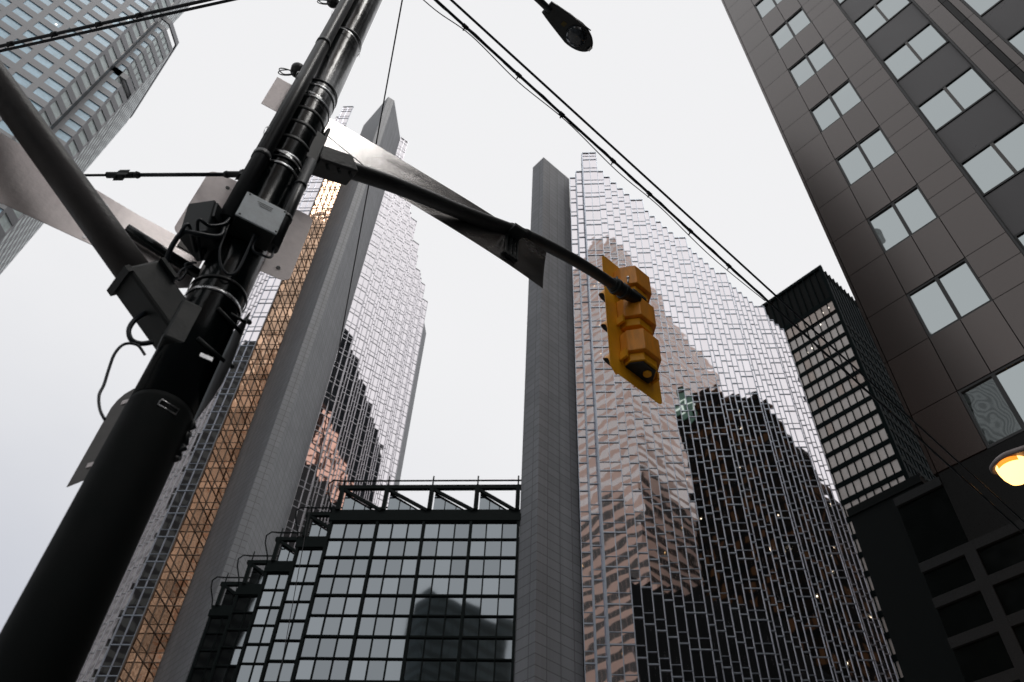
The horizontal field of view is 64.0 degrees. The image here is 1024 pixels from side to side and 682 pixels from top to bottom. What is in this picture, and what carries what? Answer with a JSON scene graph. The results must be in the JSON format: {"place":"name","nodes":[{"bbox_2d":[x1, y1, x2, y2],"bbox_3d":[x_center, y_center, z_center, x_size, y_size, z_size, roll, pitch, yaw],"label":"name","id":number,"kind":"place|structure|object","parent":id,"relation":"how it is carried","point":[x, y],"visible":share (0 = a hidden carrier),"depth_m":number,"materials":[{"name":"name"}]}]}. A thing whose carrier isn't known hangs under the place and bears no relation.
{"place":"outdoors","nodes":[
{"label":"outdoors","id":0,"kind":"place"},
{"bbox_2d":[76,97,427,681],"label":"glass tower","id":1,"kind":"structure","parent":0,"point":[240,480],"depth_m":126.53,"materials":[{"name":"glass"}]},
{"bbox_2d":[0,0,854,631],"label":"sky","id":2,"kind":"structure","parent":0,"point":[672,85],"materials":[{"name":"white"}]},
{"bbox_2d":[761,265,936,681],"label":"office tower","id":3,"kind":"structure","parent":0,"point":[871,447],"depth_m":176.88,"materials":[{"name":"black"}]},
{"bbox_2d":[787,328,793,338],"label":"window","id":4,"kind":"structure","parent":3,"relation":"in","point":[789,332],"depth_m":200.00,"materials":[{"name":"glass"}]},
{"bbox_2d":[790,340,796,349],"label":"window","id":5,"kind":"structure","parent":3,"relation":"in","point":[793,344],"depth_m":196.85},
{"bbox_2d":[794,351,800,361],"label":"window","id":6,"kind":"structure","parent":3,"relation":"in","point":[797,355],"depth_m":193.80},
{"bbox_2d":[796,336,802,345],"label":"window","id":7,"kind":"structure","parent":3,"relation":"in","point":[799,340],"depth_m":195.98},
{"bbox_2d":[798,321,804,329],"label":"window","id":8,"kind":"structure","parent":3,"relation":"in","point":[801,325],"depth_m":198.39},
{"bbox_2d":[798,363,804,373],"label":"window","id":9,"kind":"structure","parent":3,"relation":"in","point":[801,367],"depth_m":190.74,"materials":[{"name":"glass"}]},
{"bbox_2d":[800,347,806,357],"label":"window","id":10,"kind":"structure","parent":3,"relation":"in","point":[803,351],"depth_m":192.90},
{"bbox_2d":[802,375,808,385],"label":"window","id":11,"kind":"structure","parent":3,"relation":"in","point":[805,379],"depth_m":187.67,"materials":[{"name":"glass"}]},
{"bbox_2d":[804,359,810,369],"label":"window","id":12,"kind":"structure","parent":3,"relation":"in","point":[807,363],"depth_m":189.89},
{"bbox_2d":[806,344,812,353],"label":"window","id":13,"kind":"structure","parent":3,"relation":"in","point":[808,347],"depth_m":192.10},
{"bbox_2d":[806,387,813,397],"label":"window","id":14,"kind":"structure","parent":3,"relation":"in","point":[809,391],"depth_m":184.63,"materials":[{"name":"glass"}]},
{"bbox_2d":[808,330,814,337],"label":"window","id":15,"kind":"structure","parent":3,"relation":"in","point":[811,333],"depth_m":194.22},
{"bbox_2d":[808,371,815,381],"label":"window","id":16,"kind":"structure","parent":3,"relation":"in","point":[811,375],"depth_m":186.83,"materials":[{"name":"glass"}]},
{"bbox_2d":[810,313,816,323],"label":"window","id":17,"kind":"structure","parent":3,"relation":"in","point":[813,318],"depth_m":196.66,"materials":[{"name":"glass"}]},
{"bbox_2d":[810,355,817,365],"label":"window","id":18,"kind":"structure","parent":3,"relation":"in","point":[813,359],"depth_m":188.98,"materials":[{"name":"glass"}]},
{"bbox_2d":[810,400,817,410],"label":"window","id":19,"kind":"structure","parent":3,"relation":"in","point":[814,406],"depth_m":181.57,"materials":[{"name":"glass"}]},
{"bbox_2d":[812,383,819,393],"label":"window","id":20,"kind":"structure","parent":3,"relation":"in","point":[815,387],"depth_m":183.84,"materials":[{"name":"glass"}]},
{"bbox_2d":[814,367,821,377],"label":"window","id":21,"kind":"structure","parent":3,"relation":"in","point":[818,373],"depth_m":185.99,"materials":[{"name":"glass"}]},
{"bbox_2d":[815,309,822,319],"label":"window","id":22,"kind":"structure","parent":3,"relation":"in","point":[819,314],"depth_m":195.82,"materials":[{"name":"glass"}]},
{"bbox_2d":[815,413,822,424],"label":"window","id":23,"kind":"structure","parent":3,"relation":"in","point":[818,418],"depth_m":178.53,"materials":[{"name":"glass"}]},
{"bbox_2d":[816,351,823,361],"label":"window","id":24,"kind":"structure","parent":3,"relation":"in","point":[819,355],"depth_m":188.25,"materials":[{"name":"glass"}]},
{"bbox_2d":[817,396,824,407],"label":"window","id":25,"kind":"structure","parent":3,"relation":"in","point":[820,401],"depth_m":180.73,"materials":[{"name":"glass"}]},
{"bbox_2d":[818,379,826,390],"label":"window","id":26,"kind":"structure","parent":3,"relation":"in","point":[822,385],"depth_m":182.95,"materials":[{"name":"glass"}]},
{"bbox_2d":[819,427,826,438],"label":"window","id":27,"kind":"structure","parent":3,"relation":"in","point":[822,430],"depth_m":175.51,"materials":[{"name":"glass"}]},
{"bbox_2d":[820,321,826,330],"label":"window","id":28,"kind":"structure","parent":3,"relation":"in","point":[823,325],"depth_m":192.57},
{"bbox_2d":[820,363,827,373],"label":"window","id":29,"kind":"structure","parent":3,"relation":"in","point":[824,369],"depth_m":185.15,"materials":[{"name":"glass"}]},
{"bbox_2d":[821,305,828,315],"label":"window","id":30,"kind":"structure","parent":3,"relation":"in","point":[825,311],"depth_m":194.93,"materials":[{"name":"glass"}]},
{"bbox_2d":[821,409,828,420],"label":"window","id":31,"kind":"structure","parent":3,"relation":"in","point":[824,413],"depth_m":177.69,"materials":[{"name":"glass"}]},
{"bbox_2d":[823,392,830,403],"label":"window","id":32,"kind":"structure","parent":3,"relation":"in","point":[826,396],"depth_m":179.93,"materials":[{"name":"glass"}]},
{"bbox_2d":[824,332,831,341],"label":"window","id":33,"kind":"structure","parent":3,"relation":"in","point":[827,336],"depth_m":189.54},
{"bbox_2d":[825,376,832,386],"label":"window","id":34,"kind":"structure","parent":3,"relation":"in","point":[828,379],"depth_m":182.05,"materials":[{"name":"glass"}]},
{"bbox_2d":[826,317,833,326],"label":"window","id":35,"kind":"structure","parent":3,"relation":"in","point":[829,321],"depth_m":191.75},
{"bbox_2d":[826,423,833,434],"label":"window","id":36,"kind":"structure","parent":3,"relation":"in","point":[829,427],"depth_m":174.65,"materials":[{"name":"glass"}]},
{"bbox_2d":[827,301,834,311],"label":"window","id":37,"kind":"structure","parent":3,"relation":"in","point":[831,307],"depth_m":194.13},
{"bbox_2d":[827,360,834,369],"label":"window","id":38,"kind":"structure","parent":3,"relation":"in","point":[830,364],"depth_m":184.34,"materials":[{"name":"glass"}]},
{"bbox_2d":[827,405,835,416],"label":"window","id":39,"kind":"structure","parent":3,"relation":"in","point":[831,410],"depth_m":176.88,"materials":[{"name":"glass"}]},
{"bbox_2d":[829,388,837,399],"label":"window","id":40,"kind":"structure","parent":3,"relation":"in","point":[833,393],"depth_m":179.08,"materials":[{"name":"glass"}]},
{"bbox_2d":[830,328,837,338],"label":"window","id":41,"kind":"structure","parent":3,"relation":"in","point":[834,333],"depth_m":188.71,"materials":[{"name":"glass"}]},
{"bbox_2d":[831,372,839,382],"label":"window","id":42,"kind":"structure","parent":3,"relation":"in","point":[835,377],"depth_m":181.21,"materials":[{"name":"glass"}]},
{"bbox_2d":[832,313,839,322],"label":"window","id":43,"kind":"structure","parent":3,"relation":"in","point":[835,317],"depth_m":190.91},
{"bbox_2d":[832,419,840,430],"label":"window","id":44,"kind":"structure","parent":3,"relation":"in","point":[836,424],"depth_m":173.80,"materials":[{"name":"glass"}]},
{"bbox_2d":[834,401,842,413],"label":"window","id":45,"kind":"structure","parent":3,"relation":"in","point":[838,407],"depth_m":176.00,"materials":[{"name":"glass"}]},
{"bbox_2d":[835,340,842,349],"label":"window","id":46,"kind":"structure","parent":3,"relation":"in","point":[838,343],"depth_m":185.65,"materials":[{"name":"glass"}]},
{"bbox_2d":[836,385,843,395],"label":"window","id":47,"kind":"structure","parent":3,"relation":"in","point":[839,388],"depth_m":178.18,"materials":[{"name":"glass"}]},
{"bbox_2d":[837,325,843,334],"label":"window","id":48,"kind":"structure","parent":3,"relation":"in","point":[840,329],"depth_m":187.83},
{"bbox_2d":[838,369,845,378],"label":"window","id":49,"kind":"structure","parent":3,"relation":"in","point":[842,374],"depth_m":180.33,"materials":[{"name":"glass"}]},
{"bbox_2d":[839,415,847,427],"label":"window","id":50,"kind":"structure","parent":3,"relation":"in","point":[842,419],"depth_m":172.96,"materials":[{"name":"glass"}]},
{"bbox_2d":[841,336,848,345],"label":"window","id":51,"kind":"structure","parent":3,"relation":"in","point":[845,341],"depth_m":184.83,"materials":[{"name":"glass"}]},
{"bbox_2d":[841,398,849,409],"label":"window","id":52,"kind":"structure","parent":3,"relation":"in","point":[844,401],"depth_m":175.17,"materials":[{"name":"glass"}]},
{"bbox_2d":[842,380,850,391],"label":"window","id":53,"kind":"structure","parent":3,"relation":"in","point":[846,384],"depth_m":177.38,"materials":[{"name":"glass"}]},
{"bbox_2d":[844,364,852,373],"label":"window","id":54,"kind":"structure","parent":3,"relation":"in","point":[847,367],"depth_m":179.63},
{"bbox_2d":[846,348,853,358],"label":"window","id":55,"kind":"structure","parent":3,"relation":"in","point":[849,351],"depth_m":181.79,"materials":[{"name":"glass"}]},
{"bbox_2d":[846,411,854,423],"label":"window","id":56,"kind":"structure","parent":3,"relation":"in","point":[850,417],"depth_m":172.07,"materials":[{"name":"glass"}]},
{"bbox_2d":[848,394,856,405],"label":"window","id":57,"kind":"structure","parent":3,"relation":"in","point":[851,397],"depth_m":174.31,"materials":[{"name":"glass"}]},
{"bbox_2d":[849,376,857,387],"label":"window","id":58,"kind":"structure","parent":3,"relation":"in","point":[853,383],"depth_m":176.45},
{"bbox_2d":[853,407,861,419],"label":"window","id":59,"kind":"structure","parent":3,"relation":"in","point":[857,413],"depth_m":171.23,"materials":[{"name":"glass"}]},
{"bbox_2d":[855,390,863,401],"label":"window","id":60,"kind":"structure","parent":3,"relation":"in","point":[858,394],"depth_m":173.44,"materials":[{"name":"glass"}]},
{"bbox_2d":[856,373,864,383],"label":"window","id":61,"kind":"structure","parent":3,"relation":"in","point":[860,378],"depth_m":175.64,"materials":[{"name":"glass"}]},
{"bbox_2d":[822,417,904,678],"label":"windows","id":62,"kind":"structure","parent":3,"relation":"in","point":[881,452],"depth_m":162.75,"materials":[{"name":"glass"}]},
{"bbox_2d":[860,403,868,415],"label":"window","id":63,"kind":"structure","parent":3,"relation":"in","point":[864,409],"depth_m":170.40,"materials":[{"name":"glass"}]},
{"bbox_2d":[867,400,875,411],"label":"window","id":64,"kind":"structure","parent":3,"relation":"in","point":[870,403],"depth_m":169.57,"materials":[{"name":"glass"}]},
{"bbox_2d":[872,414,881,425],"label":"window","id":65,"kind":"structure","parent":3,"relation":"in","point":[877,420],"depth_m":166.53,"materials":[{"name":"glass"}]},
{"label":"ground","id":66,"kind":"structure","parent":0,"visible":0},
{"bbox_2d":[0,0,194,273],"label":"bay window tower","id":67,"kind":"structure","parent":66,"relation":"on","point":[86,93],"depth_m":149.31,"materials":[{"name":"grey"}]},
{"bbox_2d":[0,214,11,231],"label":"window","id":68,"kind":"structure","parent":67,"relation":"in","point":[5,223],"depth_m":124.91,"materials":[{"name":"grey glass"}]},
{"bbox_2d":[41,111,49,124],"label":"window","id":69,"kind":"structure","parent":67,"relation":"in","point":[43,114],"depth_m":135.13,"materials":[{"name":"grey glass"}]},
{"bbox_2d":[50,101,60,117],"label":"window","id":70,"kind":"structure","parent":67,"relation":"in","point":[54,107],"depth_m":137.86,"materials":[{"name":"grey glass"}]},
{"bbox_2d":[55,129,70,141],"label":"window","id":71,"kind":"structure","parent":67,"relation":"in","point":[62,135],"depth_m":141.06,"materials":[{"name":"blue glass"}]},
{"bbox_2d":[61,91,70,107],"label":"window","id":72,"kind":"structure","parent":67,"relation":"in","point":[65,98],"depth_m":140.92,"materials":[{"name":"grey glass"}]},
{"bbox_2d":[65,119,80,131],"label":"window","id":73,"kind":"structure","parent":67,"relation":"in","point":[69,123],"depth_m":143.98,"materials":[{"name":"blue glass"}]},
{"bbox_2d":[68,140,77,156],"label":"window","id":74,"kind":"structure","parent":67,"relation":"in","point":[72,146],"depth_m":142.65,"materials":[{"name":"grey glass"}]},
{"bbox_2d":[71,81,80,97],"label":"window","id":75,"kind":"structure","parent":67,"relation":"in","point":[74,86],"depth_m":143.88,"materials":[{"name":"grey glass"}]},
{"bbox_2d":[0,0,155,135],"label":"windows","id":76,"kind":"structure","parent":67,"relation":"in","point":[21,80],"depth_m":144.51,"materials":[{"name":"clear glass"}]},
{"bbox_2d":[75,109,90,120],"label":"window","id":77,"kind":"structure","parent":67,"relation":"in","point":[79,113],"depth_m":146.96,"materials":[{"name":"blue glass"}]},
{"bbox_2d":[78,130,87,145],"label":"window","id":78,"kind":"structure","parent":67,"relation":"in","point":[82,136],"depth_m":145.64,"materials":[{"name":"grey glass"}]},
{"bbox_2d":[81,72,89,87],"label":"window","id":79,"kind":"structure","parent":67,"relation":"in","point":[84,77],"depth_m":146.71,"materials":[{"name":"grey glass"}]},
{"bbox_2d":[85,100,98,110],"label":"window","id":80,"kind":"structure","parent":67,"relation":"in","point":[90,104],"depth_m":149.90,"materials":[{"name":"blue glass"}]},
{"bbox_2d":[88,120,96,135],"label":"window","id":81,"kind":"structure","parent":67,"relation":"in","point":[91,125],"depth_m":148.55,"materials":[{"name":"grey glass"}]},
{"bbox_2d":[90,63,99,79],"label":"window","id":82,"kind":"structure","parent":67,"relation":"in","point":[95,72],"depth_m":149.86,"materials":[{"name":"grey glass"}]},
{"bbox_2d":[0,0,193,272],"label":"grey windows","id":83,"kind":"structure","parent":67,"relation":"in","point":[167,51],"depth_m":162.04,"materials":[{"name":"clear glass"}]},
{"bbox_2d":[93,90,107,101],"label":"window","id":84,"kind":"structure","parent":67,"relation":"in","point":[98,94],"depth_m":152.86,"materials":[{"name":"blue glass"}]},
{"bbox_2d":[97,110,105,125],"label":"window","id":85,"kind":"structure","parent":67,"relation":"in","point":[100,115],"depth_m":151.50,"materials":[{"name":"grey glass"}]},
{"bbox_2d":[99,55,107,70],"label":"window","id":86,"kind":"structure","parent":67,"relation":"in","point":[103,61],"depth_m":152.60,"materials":[{"name":"grey glass"}]},
{"bbox_2d":[102,82,116,92],"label":"window","id":87,"kind":"structure","parent":67,"relation":"in","point":[106,85],"depth_m":155.80,"materials":[{"name":"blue glass"}]},
{"bbox_2d":[106,101,113,115],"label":"window","id":88,"kind":"structure","parent":67,"relation":"in","point":[109,106],"depth_m":154.55,"materials":[{"name":"grey glass"}]},
{"bbox_2d":[108,47,116,61],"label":"window","id":89,"kind":"structure","parent":67,"relation":"in","point":[111,51],"depth_m":155.68,"materials":[{"name":"grey glass"}]},
{"bbox_2d":[114,92,121,106],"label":"window","id":90,"kind":"structure","parent":67,"relation":"in","point":[118,99],"depth_m":157.44,"materials":[{"name":"grey glass"}]},
{"bbox_2d":[116,39,124,53],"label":"window","id":91,"kind":"structure","parent":67,"relation":"in","point":[119,43],"depth_m":158.56,"materials":[{"name":"grey glass"}]},
{"bbox_2d":[125,32,131,45],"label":"window","id":92,"kind":"structure","parent":67,"relation":"in","point":[127,35],"depth_m":161.57,"materials":[{"name":"grey glass"}]},
{"bbox_2d":[132,24,139,38],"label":"window","id":93,"kind":"structure","parent":67,"relation":"in","point":[135,29],"depth_m":164.63,"materials":[{"name":"grey glass"}]},
{"bbox_2d":[141,17,146,30],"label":"window","id":94,"kind":"structure","parent":67,"relation":"in","point":[143,23],"depth_m":167.47,"materials":[{"name":"grey glass"}]},
{"bbox_2d":[186,475,520,681],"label":"glass atrium","id":95,"kind":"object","parent":66,"relation":"on","point":[399,590],"visible":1,"depth_m":72.16,"materials":[{"name":"glass"}]},
{"bbox_2d":[514,152,898,681],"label":"glass tower","id":96,"kind":"structure","parent":66,"relation":"on","point":[693,527],"depth_m":88.73,"materials":[{"name":"glass"}]},
{"bbox_2d":[989,445,1023,484],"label":"street lamp","id":97,"kind":"object","parent":66,"relation":"on","point":[1007,466],"visible":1,"depth_m":10.21,"materials":[{"name":"yellow"}]},
{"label":"pavement","id":98,"kind":"structure","parent":0,"visible":0},
{"bbox_2d":[0,0,381,681],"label":"street pole","id":99,"kind":"object","parent":98,"relation":"on","point":[52,626],"visible":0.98,"depth_m":3.01,"materials":[{"name":"metal"}]},
{"bbox_2d":[0,60,186,348],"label":"mast arm","id":100,"kind":"object","parent":99,"relation":"attached to","point":[140,283],"visible":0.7,"depth_m":3.29},
{"bbox_2d":[126,311,153,345],"bbox_3d":[-1.431,-0.046,3.183,0.114,0.187,0.030,27,-53,-19],"label":"cable","id":101,"kind":"object","parent":100,"relation":"hanging from","point":[132,322],"visible":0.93,"depth_m":3.14,"materials":[{"name":"black rubber"}]},
{"bbox_2d":[0,133,201,287],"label":"street sign","id":102,"kind":"object","parent":99,"relation":"attached to","point":[25,188],"visible":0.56,"depth_m":3.53,"materials":[{"name":"white"}]},
{"bbox_2d":[67,388,134,486],"bbox_3d":[-1.512,0.344,3.172,0.260,0.493,0.007,-14,-51,15],"label":"traffic sign","id":103,"kind":"object","parent":99,"relation":"attached to","point":[94,449],"visible":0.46,"depth_m":3.17,"materials":[{"name":"metal"}]},
{"bbox_2d":[0,0,213,47],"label":"overhead wire","id":104,"kind":"object","parent":99,"relation":"attached to","point":[57,33],"visible":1,"depth_m":6.47,"materials":[{"name":"black"}]},
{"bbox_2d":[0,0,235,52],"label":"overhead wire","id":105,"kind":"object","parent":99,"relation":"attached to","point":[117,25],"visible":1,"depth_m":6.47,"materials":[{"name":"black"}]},
{"bbox_2d":[97,342,145,420],"bbox_3d":[-1.420,0.139,2.928,0.096,0.399,0.042,12,-49,-8],"label":"cable","id":106,"kind":"object","parent":99,"relation":"attached to","point":[108,371],"visible":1,"depth_m":2.94,"materials":[{"name":"black rubber"}]},
{"bbox_2d":[85,169,243,180],"bbox_3d":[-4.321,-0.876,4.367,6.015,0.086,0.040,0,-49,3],"label":"guy cable","id":107,"kind":"object","parent":99,"relation":"attached to","point":[120,175],"visible":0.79,"depth_m":4.23,"materials":[{"name":"black metal"}]},
{"bbox_2d":[176,262,196,280],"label":"cable","id":108,"kind":"object","parent":99,"relation":"attached to","point":[185,267],"visible":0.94,"depth_m":3.47,"materials":[{"name":"black rubber"}]},
{"bbox_2d":[176,223,197,252],"bbox_3d":[-1.386,-0.433,3.508,0.038,0.148,0.188,6,-49,-2],"label":"cable","id":109,"kind":"object","parent":99,"relation":"attached to","point":[180,233],"visible":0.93,"depth_m":3.47,"materials":[{"name":"rubber"}]},
{"bbox_2d":[165,219,226,261],"bbox_3d":[-1.341,-0.441,3.500,0.176,0.464,0.115,13,-49,-8],"label":"cable","id":110,"kind":"object","parent":99,"relation":"attached to","point":[175,240],"visible":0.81,"depth_m":3.44,"materials":[{"name":"black rubber"}]},
{"bbox_2d":[195,217,230,260],"bbox_3d":[-1.319,-0.504,3.654,0.103,0.243,0.220,8,-49,-4],"label":"cable","id":111,"kind":"object","parent":99,"relation":"attached to","point":[206,224],"visible":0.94,"depth_m":3.57,"materials":[{"name":"rubber"}]},
{"bbox_2d":[194,312,251,420],"bbox_3d":[-1.253,0.146,3.310,0.113,0.650,0.400,35,-56,-25],"label":"traffic sign","id":112,"kind":"object","parent":99,"relation":"attached to","point":[221,371],"visible":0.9,"depth_m":3.27,"materials":[{"name":"metal"}]},
{"bbox_2d":[218,221,255,275],"bbox_3d":[-1.220,-0.417,3.580,0.142,0.363,0.042,15,-50,-10],"label":"cable","id":113,"kind":"object","parent":99,"relation":"hanging from","point":[242,260],"visible":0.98,"depth_m":3.53,"materials":[{"name":"rubber"}]},
{"bbox_2d":[175,176,312,279],"bbox_3d":[-1.361,-0.603,4.225,0.587,0.595,0.007,25,-52,-18],"label":"square sign","id":114,"kind":"object","parent":99,"relation":"attached to","point":[280,264],"visible":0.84,"depth_m":4.25,"materials":[{"name":"metal"}]},
{"bbox_2d":[251,235,273,258],"bbox_3d":[-1.116,-0.425,3.703,0.040,0.197,0.122,-12,-51,13],"label":"cable","id":115,"kind":"object","parent":99,"relation":"attached to","point":[257,253],"visible":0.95,"depth_m":3.65,"materials":[{"name":"rubber"}]},
{"bbox_2d":[261,77,291,111],"bbox_3d":[-1.369,-1.443,4.803,0.115,0.360,0.003,26,-53,-19],"label":"metal plate","id":116,"kind":"object","parent":99,"relation":"attached to","point":[273,99],"visible":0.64,"depth_m":4.79,"materials":[{"name":"metal"}]},
{"bbox_2d":[278,62,302,77],"bbox_3d":[-1.330,-1.645,5.059,0.203,0.201,0.084,19,-50,-13],"label":"sensor","id":117,"kind":"object","parent":99,"relation":"attached to","point":[296,67],"visible":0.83,"depth_m":5.05,"materials":[{"name":"plastic"}]},
{"bbox_2d":[317,0,338,7],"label":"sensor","id":118,"kind":"object","parent":99,"relation":"attached to","point":[331,3],"visible":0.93,"depth_m":5.95,"materials":[{"name":"plastic"}]},
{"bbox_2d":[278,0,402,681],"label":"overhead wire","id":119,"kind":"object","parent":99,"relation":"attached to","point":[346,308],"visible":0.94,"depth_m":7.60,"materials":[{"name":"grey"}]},
{"bbox_2d":[312,136,629,298],"bbox_3d":[-0.111,-0.709,5.649,2.770,1.268,0.136,35,-56,-25],"label":"mast arm","id":120,"kind":"object","parent":99,"relation":"attached to","point":[337,166],"visible":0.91,"depth_m":5.25},
{"bbox_2d":[324,119,545,287],"bbox_3d":[-0.462,-0.971,5.511,1.816,0.413,0.152,30,-54,-22],"label":"street sign","id":121,"kind":"object","parent":120,"relation":"hanging from","point":[513,247],"visible":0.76,"depth_m":5.57,"materials":[{"name":"metal"}]},
{"bbox_2d":[599,256,661,403],"bbox_3d":[0.955,-0.198,6.726,0.444,1.475,0.677,-2,-49,4],"label":"traffic light","id":122,"kind":"object","parent":120,"relation":"hanging from","point":[633,356],"visible":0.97,"depth_m":6.55,"materials":[{"name":"metal"}]},
{"bbox_2d":[534,0,592,51],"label":"street lamp","id":123,"kind":"object","parent":99,"relation":"attached to","point":[571,30],"visible":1,"depth_m":10.00,"materials":[{"name":"black metal"}]},
{"bbox_2d":[846,474,964,681],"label":"dark building","id":124,"kind":"structure","parent":98,"relation":"on","point":[924,651],"depth_m":47.20,"materials":[{"name":"concrete"}]},
{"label":"pavement","id":125,"kind":"structure","parent":0,"visible":0},
{"bbox_2d":[721,0,1023,681],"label":"granite tower","id":126,"kind":"structure","parent":125,"relation":"on","point":[900,124],"depth_m":24.93,"materials":[{"name":"black"}]},
{"bbox_2d":[434,0,1023,534],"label":"overhead wire","id":127,"kind":"object","parent":126,"relation":"attached to","point":[542,96],"visible":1,"depth_m":7.00,"materials":[{"name":"black"}]},
{"bbox_2d":[423,0,764,300],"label":"cable","id":128,"kind":"object","parent":127,"relation":"attached to","point":[592,147],"visible":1,"depth_m":6.51,"materials":[{"name":"black metal"}]},
{"bbox_2d":[450,0,1023,522],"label":"overhead wire","id":129,"kind":"object","parent":126,"relation":"attached to","point":[714,240],"visible":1,"depth_m":6.98,"materials":[{"name":"black"}]},
{"bbox_2d":[754,0,781,19],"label":"window","id":130,"kind":"structure","parent":126,"relation":"in","point":[763,7],"depth_m":41.27,"materials":[{"name":"grey"}]},
{"bbox_2d":[770,7,811,50],"bbox_3d":[12.988,-14.471,38.111,0.150,1.944,1.822,35,-56,-25],"label":"window","id":131,"kind":"structure","parent":126,"relation":"in","point":[798,21],"depth_m":38.16,"materials":[{"name":"grey"}]},
{"bbox_2d":[788,40,836,87],"bbox_3d":[12.837,-11.812,35.075,0.150,1.944,1.822,35,-56,-25],"label":"window","id":132,"kind":"structure","parent":126,"relation":"in","point":[820,55],"depth_m":35.11,"materials":[{"name":"grey"}]},
{"bbox_2d":[810,79,864,131],"bbox_3d":[12.685,-9.154,32.039,0.150,1.944,1.822,35,-56,-25],"label":"window","id":133,"kind":"structure","parent":126,"relation":"in","point":[845,97],"depth_m":32.06,"materials":[{"name":"grey"}]},
{"bbox_2d":[835,126,897,186],"bbox_3d":[12.534,-6.496,29.003,0.150,1.944,1.822,35,-56,-25],"label":"window","id":134,"kind":"structure","parent":126,"relation":"in","point":[875,148],"depth_m":29.01,"materials":[{"name":"grey"}]},
{"bbox_2d":[853,0,911,39],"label":"window","id":135,"kind":"structure","parent":126,"relation":"in","point":[880,13],"depth_m":33.55,"materials":[{"name":"grey"}]},
{"bbox_2d":[867,184,940,252],"bbox_3d":[12.382,-3.837,25.966,0.150,1.944,1.822,35,-56,-25],"label":"window","id":136,"kind":"structure","parent":126,"relation":"in","point":[912,211],"depth_m":25.97,"materials":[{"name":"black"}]},
{"bbox_2d":[881,22,948,81],"bbox_3d":[15.003,-10.753,30.523,0.150,1.944,2.043,35,-56,-25],"label":"window","id":137,"kind":"structure","parent":126,"relation":"in","point":[927,40],"depth_m":30.51,"materials":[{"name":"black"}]},
{"bbox_2d":[907,258,994,337],"bbox_3d":[12.231,-1.179,22.930,0.150,1.944,1.822,35,-56,-25],"label":"window","id":138,"kind":"structure","parent":126,"relation":"in","point":[957,292],"depth_m":22.92,"materials":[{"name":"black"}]},
{"bbox_2d":[916,65,994,132],"bbox_3d":[14.852,-8.095,27.487,0.150,1.944,2.043,35,-56,-25],"label":"window","id":139,"kind":"structure","parent":126,"relation":"in","point":[968,88],"depth_m":27.47,"materials":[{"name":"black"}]},
{"bbox_2d":[963,0,1002,16],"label":"window","id":140,"kind":"structure","parent":126,"relation":"in","point":[981,7],"depth_m":28.89,"materials":[{"name":"grey"}]},
{"bbox_2d":[957,356,1023,448],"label":"window","id":141,"kind":"structure","parent":126,"relation":"in","point":[994,402],"depth_m":20.07,"materials":[{"name":"black"}]},
{"bbox_2d":[959,119,1023,196],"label":"window","id":142,"kind":"structure","parent":126,"relation":"in","point":[1000,160],"depth_m":24.58,"materials":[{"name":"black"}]},
{"bbox_2d":[1006,26,1023,55],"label":"window","id":143,"kind":"structure","parent":126,"relation":"in","point":[1016,39],"depth_m":26.69,"materials":[{"name":"grey"}]},
{"bbox_2d":[1013,229,1023,249],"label":"window","id":144,"kind":"structure","parent":126,"relation":"in","point":[1019,237],"depth_m":22.46,"materials":[{"name":"grey"}]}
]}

